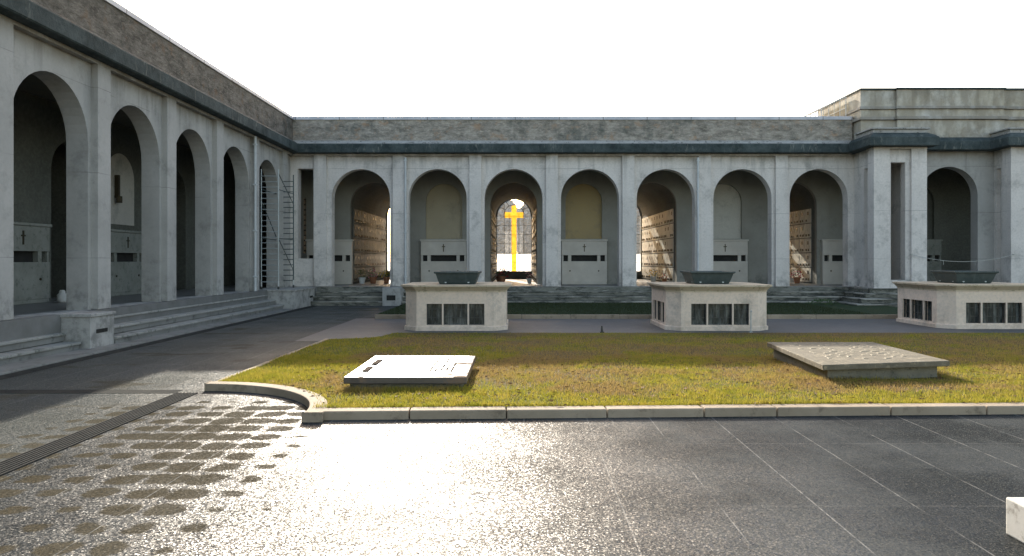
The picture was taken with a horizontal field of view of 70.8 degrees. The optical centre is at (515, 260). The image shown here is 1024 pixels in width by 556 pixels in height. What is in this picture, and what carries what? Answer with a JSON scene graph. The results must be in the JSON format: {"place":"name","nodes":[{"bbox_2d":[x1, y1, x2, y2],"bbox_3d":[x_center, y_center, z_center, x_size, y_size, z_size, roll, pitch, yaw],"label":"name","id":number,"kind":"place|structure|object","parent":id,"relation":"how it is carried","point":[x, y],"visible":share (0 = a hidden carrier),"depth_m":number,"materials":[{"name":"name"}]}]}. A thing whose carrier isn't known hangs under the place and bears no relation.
{"place":"outdoors","nodes":[
{"label":"outdoors","id":0,"kind":"place"},
{"bbox_2d":[260,169,293,288],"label":"scaffold tower","id":1,"kind":"structure","parent":0,"point":[288,192],"depth_m":26.49,"materials":[{"name":"metal"}]},
{"bbox_2d":[0,306,1023,555],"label":"pavement","id":2,"kind":"structure","parent":0,"point":[200,472],"depth_m":5.96,"materials":[{"name":"grey"}]},
{"bbox_2d":[0,390,181,392],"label":"cross drain","id":3,"kind":"object","parent":2,"relation":"in","point":[88,391],"visible":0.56,"depth_m":9.85,"materials":[{"name":"grey metal"}]},
{"bbox_2d":[0,392,197,475],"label":"drain channel","id":4,"kind":"object","parent":2,"relation":"on","point":[13,463],"visible":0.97,"depth_m":7.37,"materials":[{"name":"metal"}]},
{"bbox_2d":[0,306,315,379],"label":"gutter","id":5,"kind":"object","parent":2,"relation":"on","point":[22,372],"visible":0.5,"depth_m":14.47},
{"bbox_2d":[204,380,326,421],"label":"kerb","id":6,"kind":"structure","parent":2,"relation":"on","point":[307,399],"depth_m":9.52,"materials":[{"name":"concrete"}]},
{"bbox_2d":[217,339,326,380],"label":"kerb","id":7,"kind":"structure","parent":2,"relation":"on","point":[321,341],"depth_m":13.03,"materials":[{"name":"concrete"}]},
{"bbox_2d":[375,314,897,318],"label":"kerb","id":8,"kind":"structure","parent":2,"relation":"on","point":[578,316],"depth_m":22.00,"materials":[{"name":"concrete"}]},
{"bbox_2d":[324,402,1023,419],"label":"kerb","id":9,"kind":"structure","parent":2,"relation":"on","point":[629,411],"depth_m":8.28,"materials":[{"name":"concrete"}]},
{"bbox_2d":[819,87,1023,306],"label":"entrance pavilion","id":10,"kind":"structure","parent":2,"relation":"on","point":[904,143],"depth_m":28.76,"materials":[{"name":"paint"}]},
{"bbox_2d":[910,254,1014,264],"bbox_3d":[17.175,-0.017,27.656,3.989,0.444,0.129,0,0,0],"label":"barrier rope","id":11,"kind":"object","parent":10,"relation":"attached to","point":[962,261],"visible":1,"depth_m":27.59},
{"bbox_2d":[1006,497,1023,542],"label":"marble block","id":12,"kind":"structure","parent":2,"relation":"on","point":[1015,517],"depth_m":4.64,"materials":[{"name":"white stone"}]},
{"bbox_2d":[388,262,638,270],"bbox_3d":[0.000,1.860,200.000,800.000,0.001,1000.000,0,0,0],"label":"ground","id":13,"kind":"structure","parent":0,"point":[521,266],"depth_m":210.52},
{"bbox_2d":[0,0,315,374],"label":"arcade wing","id":14,"kind":"structure","parent":13,"relation":"on","point":[114,114],"depth_m":18.61,"materials":[{"name":"grey stone"}]},
{"bbox_2d":[14,222,51,304],"bbox_3d":[-12.105,0.080,17.550,0.290,2.000,2.100,0,0,0],"label":"wall tomb","id":15,"kind":"object","parent":14,"relation":"in","point":[31,264],"depth_m":17.89,"materials":[{"name":"grey stone"}]},
{"bbox_2d":[57,290,65,302],"bbox_3d":[-11.550,0.920,18.350,0.230,0.320,0.230,0,0,0],"label":"candle jar","id":16,"kind":"object","parent":14,"relation":"on","point":[61,296],"visible":0.94,"depth_m":18.27,"materials":[{"name":"white glass"}]},
{"bbox_2d":[111,229,141,295],"bbox_3d":[-12.105,0.080,22.300,0.290,2.000,2.100,0,0,0],"label":"wall tomb","id":17,"kind":"object","parent":14,"relation":"in","point":[126,262],"depth_m":22.22,"materials":[{"name":"grey stone"}]},
{"bbox_2d":[497,200,523,269],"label":"tree","id":18,"kind":"object","parent":13,"relation":"on","point":[500,230],"visible":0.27,"depth_m":60.96,"materials":[{"name":"grey plant"}]},
{"bbox_2d":[517,203,530,270],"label":"tree","id":19,"kind":"object","parent":13,"relation":"on","point":[526,222],"visible":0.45,"depth_m":64.93,"materials":[{"name":"grey plant"}]},
{"bbox_2d":[259,116,970,305],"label":"arcade building","id":20,"kind":"structure","parent":13,"relation":"on","point":[777,192],"depth_m":29.65,"materials":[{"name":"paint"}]},
{"bbox_2d":[305,239,353,283],"bbox_3d":[-8.300,0.080,32.205,2.100,2.000,0.290,0,0,0],"label":"wall tomb","id":21,"kind":"object","parent":20,"relation":"on","point":[343,261],"depth_m":32.10,"materials":[{"name":"stone"}]},
{"bbox_2d":[357,269,369,283],"bbox_3d":[-6.986,0.740,32.936,0.574,0.680,0.656,0,0,38],"label":"flower pot","id":22,"kind":"object","parent":20,"relation":"on","point":[362,279],"visible":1,"depth_m":32.82,"materials":[{"name":"white ceramic"}]},
{"bbox_2d":[365,267,379,283],"bbox_3d":[-6.582,0.692,33.260,0.734,0.777,0.566,0,0,0],"label":"flower pot","id":23,"kind":"object","parent":20,"relation":"on","point":[373,280],"visible":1,"depth_m":33.11,"materials":[{"name":"ceramic"}]},
{"bbox_2d":[378,270,389,283],"bbox_3d":[-5.894,0.755,33.237,0.904,0.649,0.990,0,0,0],"label":"flower pot","id":24,"kind":"object","parent":20,"relation":"on","point":[386,279],"visible":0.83,"depth_m":33.19,"materials":[{"name":"ceramic"}]},
{"bbox_2d":[420,239,466,281],"bbox_3d":[-3.200,0.080,32.205,2.100,2.000,0.290,0,0,0],"label":"wall tomb","id":25,"kind":"object","parent":20,"relation":"in","point":[443,254],"depth_m":32.10,"materials":[{"name":"stone"}]},
{"bbox_2d":[496,268,509,281],"bbox_3d":[-0.580,0.710,34.015,0.697,0.741,0.696,0,0,0],"label":"flower pot","id":26,"kind":"object","parent":20,"relation":"on","point":[502,278],"visible":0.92,"depth_m":33.89,"materials":[{"name":"ceramic"}]},
{"bbox_2d":[497,199,530,270],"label":"window","id":27,"kind":"structure","parent":20,"relation":"in","point":[507,234],"depth_m":41.30,"materials":[{"name":"glass"}]},
{"bbox_2d":[525,273,532,282],"bbox_3d":[0.680,0.819,33.562,0.395,0.523,0.486,0,0,-40],"label":"flower pot","id":28,"kind":"object","parent":20,"relation":"on","point":[529,280],"visible":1,"depth_m":33.53,"materials":[{"name":"grey ceramic"}]},
{"bbox_2d":[561,239,607,283],"bbox_3d":[3.080,0.080,32.205,2.100,2.000,0.290,0,0,0],"label":"wall tomb","id":29,"kind":"object","parent":20,"relation":"in","point":[583,261],"depth_m":32.10,"materials":[{"name":"stone"}]},
{"bbox_2d":[647,269,657,281],"bbox_3d":[6.733,0.742,35.258,0.612,0.675,0.599,0,0,39],"label":"flower pot","id":30,"kind":"object","parent":20,"relation":"on","point":[653,279],"visible":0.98,"depth_m":35.11,"materials":[{"name":"grey plant"}]},
{"bbox_2d":[659,273,667,281],"bbox_3d":[7.024,0.840,33.963,0.477,0.480,0.533,0,0,0],"label":"flower pot","id":31,"kind":"object","parent":20,"relation":"on","point":[664,279],"visible":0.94,"depth_m":33.91,"materials":[{"name":"ceramic"}]},
{"bbox_2d":[713,239,748,281],"bbox_3d":[9.360,0.080,32.205,2.100,2.000,0.290,0,0,0],"label":"wall tomb","id":32,"kind":"object","parent":20,"relation":"in","point":[730,254],"depth_m":32.10,"materials":[{"name":"stone"}]},
{"bbox_2d":[790,272,795,282],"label":"flower pot","id":33,"kind":"object","parent":20,"relation":"on","point":[791,280],"visible":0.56,"depth_m":34.52,"materials":[{"name":"plant"}]},
{"bbox_2d":[791,269,803,282],"bbox_3d":[13.217,0.728,33.618,0.537,0.705,0.582,0,0,-33],"label":"flower pot","id":34,"kind":"object","parent":20,"relation":"on","point":[796,279],"visible":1,"depth_m":33.50,"materials":[{"name":"ceramic"}]},
{"bbox_2d":[805,97,845,115],"bbox_3d":[13.265,-6.084,31.646,1.065,1.467,3.328,0,0,0],"label":"railing","id":35,"kind":"object","parent":20,"relation":"on","point":[815,111],"visible":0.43,"depth_m":30.55,"materials":[{"name":"white metal"}]},
{"bbox_2d":[819,239,842,283],"bbox_3d":[14.720,0.080,32.205,2.100,2.000,0.290,0,0,0],"label":"wall tomb","id":36,"kind":"object","parent":20,"relation":"on","point":[831,262],"depth_m":32.10,"materials":[{"name":"stone"}]},
{"bbox_2d":[927,239,942,280],"bbox_3d":[18.000,0.080,32.205,2.100,2.000,0.290,0,0,0],"label":"wall tomb","id":37,"kind":"object","parent":20,"relation":"on","point":[933,249],"depth_m":32.10,"materials":[{"name":"grey stone"}]},
{"bbox_2d":[637,208,639,270],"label":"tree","id":38,"kind":"object","parent":13,"relation":"on","point":[638,236],"visible":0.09,"depth_m":59.64,"materials":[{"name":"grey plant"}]},
{"bbox_2d":[115,0,1023,261],"label":"sky","id":39,"kind":"structure","parent":0,"point":[305,57],"materials":[{"name":"white"}]},
{"bbox_2d":[218,332,1023,408],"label":"lawn","id":40,"kind":"structure","parent":0,"point":[735,336],"depth_m":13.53,"materials":[{"name":"green plant"}]},
{"bbox_2d":[343,356,475,388],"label":"grave slab","id":41,"kind":"structure","parent":40,"relation":"on","point":[410,371],"depth_m":9.95,"materials":[{"name":"stone"}]},
{"bbox_2d":[767,342,949,379],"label":"grave slab","id":42,"kind":"structure","parent":40,"relation":"on","point":[870,360],"depth_m":10.79,"materials":[{"name":"grey stone"}]},
{"bbox_2d":[377,302,897,314],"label":"lawn","id":43,"kind":"structure","parent":0,"point":[883,310],"depth_m":24.57,"materials":[{"name":"green plant"}]},
{"bbox_2d":[806,298,840,304],"bbox_3d":[11.617,1.560,27.203,1.313,0.307,0.673,0,0,0],"label":"shrub","id":44,"kind":"object","parent":43,"relation":"on","point":[820,300],"visible":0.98,"depth_m":27.14,"materials":[{"name":"green plant"}]},
{"bbox_2d":[296,318,1023,340],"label":"path","id":45,"kind":"structure","parent":0,"point":[363,327],"depth_m":19.19,"materials":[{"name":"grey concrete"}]},
{"bbox_2d":[401,282,511,330],"bbox_3d":[-1.530,1.218,19.600,2.850,1.165,2.850,0,0,0],"label":"tomb vault","id":46,"kind":"object","parent":45,"relation":"on","point":[437,306],"visible":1,"depth_m":18.30,"materials":[{"name":"stone"}]},
{"bbox_2d":[427,304,441,324],"bbox_3d":[-2.060,1.380,18.383,0.390,0.540,0.075,0,0,0],"label":"window","id":47,"kind":"structure","parent":46,"relation":"in","point":[434,311],"depth_m":18.42,"materials":[{"name":"glass"}]},
{"bbox_2d":[444,304,466,324],"bbox_3d":[-1.520,1.380,18.383,0.610,0.540,0.075,0,0,0],"label":"window","id":48,"kind":"structure","parent":46,"relation":"in","point":[454,314],"depth_m":18.42,"materials":[{"name":"glass"}]},
{"bbox_2d":[434,271,481,283],"bbox_3d":[-1.530,0.467,19.400,1.200,0.335,1.200,0,0,0],"label":"stone bowl","id":49,"kind":"object","parent":46,"relation":"on","point":[457,277],"visible":0.98,"depth_m":18.88,"materials":[{"name":"stone"}]},
{"bbox_2d":[469,304,483,324],"bbox_3d":[-0.980,1.380,18.383,0.390,0.540,0.075,0,0,0],"label":"window","id":50,"kind":"structure","parent":46,"relation":"in","point":[476,311],"depth_m":18.42,"materials":[{"name":"glass"}]},
{"bbox_2d":[647,282,771,330],"bbox_3d":[5.200,1.218,19.600,2.850,1.165,2.850,0,0,0],"label":"tomb vault","id":51,"kind":"object","parent":45,"relation":"on","point":[680,306],"visible":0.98,"depth_m":18.35,"materials":[{"name":"stone"}]},
{"bbox_2d":[658,301,660,320],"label":"window","id":52,"kind":"structure","parent":51,"relation":"in","point":[659,302],"depth_m":19.73,"materials":[{"name":"glass"}]},
{"bbox_2d":[691,304,705,324],"bbox_3d":[4.670,1.380,18.383,0.390,0.540,0.075,0,0,0],"label":"window","id":53,"kind":"structure","parent":51,"relation":"in","point":[698,311],"depth_m":18.42,"materials":[{"name":"glass"}]},
{"bbox_2d":[680,271,735,283],"bbox_3d":[5.220,0.467,19.600,1.200,0.335,1.200,0,0,0],"label":"stone bowl","id":54,"kind":"object","parent":51,"relation":"on","point":[708,277],"visible":1,"depth_m":19.09,"materials":[{"name":"stone"}]},
{"bbox_2d":[708,304,731,324],"bbox_3d":[5.210,1.380,18.383,0.610,0.540,0.075,0,0,0],"label":"window","id":55,"kind":"structure","parent":51,"relation":"in","point":[718,314],"depth_m":18.42,"materials":[{"name":"glass"}]},
{"bbox_2d":[734,304,748,324],"bbox_3d":[5.750,1.380,18.383,0.390,0.540,0.075,0,0,0],"label":"window","id":56,"kind":"structure","parent":51,"relation":"in","point":[741,311],"depth_m":18.42,"materials":[{"name":"glass"}]},
{"bbox_2d":[892,281,1023,328],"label":"tomb vault","id":57,"kind":"object","parent":45,"relation":"on","point":[991,305],"visible":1,"depth_m":18.92,"materials":[{"name":"stone"}]},
{"bbox_2d":[904,299,909,317],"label":"window","id":58,"kind":"structure","parent":57,"relation":"in","point":[906,301],"depth_m":20.72,"materials":[{"name":"glass"}]},
{"bbox_2d":[912,300,922,319],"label":"window","id":59,"kind":"structure","parent":57,"relation":"in","point":[918,304],"depth_m":20.16,"materials":[{"name":"glass"}]},
{"bbox_2d":[925,301,931,320],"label":"window","id":60,"kind":"structure","parent":57,"relation":"in","point":[929,302],"depth_m":19.62,"materials":[{"name":"glass"}]},
{"bbox_2d":[930,271,998,282],"bbox_3d":[12.520,0.467,20.100,1.200,0.335,1.200,0,0,0],"label":"stone bowl","id":61,"kind":"object","parent":57,"relation":"on","point":[964,276],"visible":1,"depth_m":19.60,"materials":[{"name":"stone"}]},
{"bbox_2d":[966,303,979,322],"bbox_3d":[11.970,1.380,18.883,0.390,0.540,0.075,0,0,0],"label":"window","id":62,"kind":"structure","parent":57,"relation":"in","point":[972,309],"depth_m":18.92,"materials":[{"name":"glass"}]},
{"bbox_2d":[983,303,1004,322],"bbox_3d":[12.510,1.380,18.883,0.610,0.540,0.075,0,0,0],"label":"window","id":63,"kind":"structure","parent":57,"relation":"in","point":[992,312],"depth_m":18.92,"materials":[{"name":"glass"}]},
{"bbox_2d":[1007,303,1020,322],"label":"window","id":64,"kind":"structure","parent":57,"relation":"in","point":[1013,309],"depth_m":18.92,"materials":[{"name":"glass"}]}
]}

